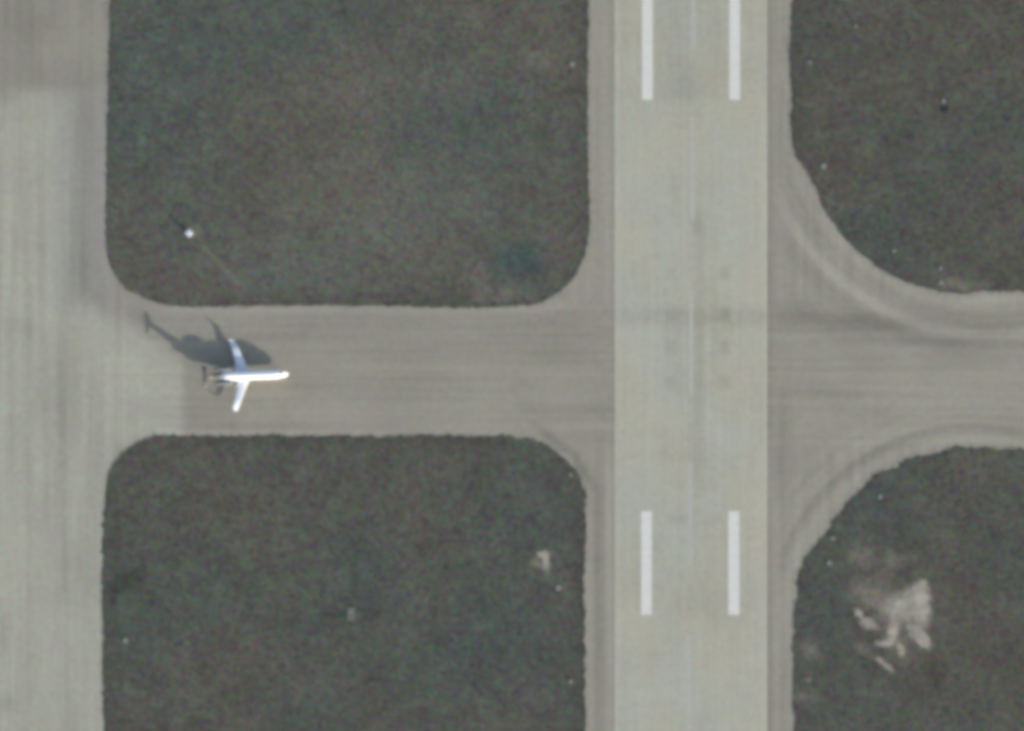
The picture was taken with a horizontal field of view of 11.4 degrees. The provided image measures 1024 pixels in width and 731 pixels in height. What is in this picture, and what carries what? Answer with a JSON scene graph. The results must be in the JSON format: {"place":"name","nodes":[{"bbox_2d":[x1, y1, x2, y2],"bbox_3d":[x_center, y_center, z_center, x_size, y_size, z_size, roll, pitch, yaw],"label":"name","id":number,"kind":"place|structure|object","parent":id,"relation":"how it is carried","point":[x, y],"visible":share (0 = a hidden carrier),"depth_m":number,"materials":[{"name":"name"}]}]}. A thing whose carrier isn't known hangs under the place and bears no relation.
{"place":"outdoors","nodes":[
{"label":"outdoors","id":0,"kind":"place"},
{"bbox_2d":[0,0,1023,730],"bbox_3d":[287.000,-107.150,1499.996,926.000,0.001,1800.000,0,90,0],"label":"taxiway","id":1,"kind":"structure","parent":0,"point":[872,368],"depth_m":1500.00,"materials":[{"name":"concrete"}]},
{"bbox_2d":[202,340,287,411],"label":"airliner","id":2,"kind":"object","parent":1,"relation":"on","point":[241,375],"visible":1,"depth_m":1496.73,"materials":[{"name":"white paint"}]},
{"bbox_2d":[102,374,613,375],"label":"taxiway centreline","id":3,"kind":"object","parent":1,"relation":"on","point":[379,374],"visible":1,"depth_m":1499.99,"materials":[{"name":"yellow paint"}]},
{"bbox_2d":[768,373,1023,373],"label":"taxiway centreline","id":4,"kind":"object","parent":1,"relation":"on","point":[895,373],"visible":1,"depth_m":1499.99,"materials":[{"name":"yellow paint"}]},
{"bbox_2d":[99,0,1023,730],"bbox_3d":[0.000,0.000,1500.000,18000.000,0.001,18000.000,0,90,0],"label":"ground","id":5,"kind":"structure","parent":0,"point":[497,54],"depth_m":1500.00,"materials":[{"name":"green plant"}]},
{"bbox_2d":[185,229,192,237],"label":"equipment cabinet","id":6,"kind":"object","parent":5,"relation":"on","point":[188,232],"visible":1,"depth_m":1499.88,"materials":[{"name":"white metal"}]},
{"bbox_2d":[347,607,354,619],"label":"concrete slab","id":7,"kind":"structure","parent":5,"relation":"on","point":[350,613],"depth_m":1499.88,"materials":[{"name":"grey concrete"}]},
{"bbox_2d":[941,99,948,111],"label":"cable pit","id":8,"kind":"object","parent":5,"relation":"on","point":[945,108],"visible":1,"depth_m":1499.96,"materials":[{"name":"concrete"}]},
{"bbox_2d":[615,0,766,730],"bbox_3d":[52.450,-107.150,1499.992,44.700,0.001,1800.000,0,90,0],"label":"runway","id":9,"kind":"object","parent":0,"point":[669,255],"depth_m":1499.99,"materials":[{"name":"concrete"}]},
{"bbox_2d":[641,511,651,614],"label":"runway marking","id":10,"kind":"object","parent":9,"relation":"on","point":[646,562],"visible":1,"depth_m":1499.99,"materials":[{"name":"white paint"}]},
{"bbox_2d":[642,0,652,99],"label":"runway marking","id":11,"kind":"object","parent":9,"relation":"on","point":[647,49],"visible":1,"depth_m":1499.99,"materials":[{"name":"white paint"}]},
{"bbox_2d":[687,635,690,730],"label":"runway centreline","id":12,"kind":"object","parent":9,"relation":"on","point":[688,682],"visible":1,"depth_m":1499.99,"materials":[{"name":"white paint"}]},
{"bbox_2d":[688,462,691,565],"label":"runway centreline","id":13,"kind":"object","parent":9,"relation":"on","point":[689,513],"visible":1,"depth_m":1499.99,"materials":[{"name":"white paint"}]},
{"bbox_2d":[689,290,692,393],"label":"runway centreline","id":14,"kind":"object","parent":9,"relation":"on","point":[690,341],"visible":1,"depth_m":1499.99,"materials":[{"name":"white paint"}]},
{"bbox_2d":[690,117,693,220],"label":"runway centreline","id":15,"kind":"object","parent":9,"relation":"on","point":[691,168],"visible":1,"depth_m":1499.99,"materials":[{"name":"white paint"}]},
{"bbox_2d":[691,0,694,47],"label":"runway centreline","id":16,"kind":"object","parent":9,"relation":"on","point":[692,23],"visible":1,"depth_m":1499.99,"materials":[{"name":"white paint"}]},
{"bbox_2d":[728,511,738,614],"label":"runway marking","id":17,"kind":"object","parent":9,"relation":"on","point":[733,562],"visible":1,"depth_m":1499.99,"materials":[{"name":"white paint"}]},
{"bbox_2d":[729,0,739,99],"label":"runway marking","id":18,"kind":"object","parent":9,"relation":"on","point":[734,49],"visible":1,"depth_m":1499.99,"materials":[{"name":"white paint"}]}
]}

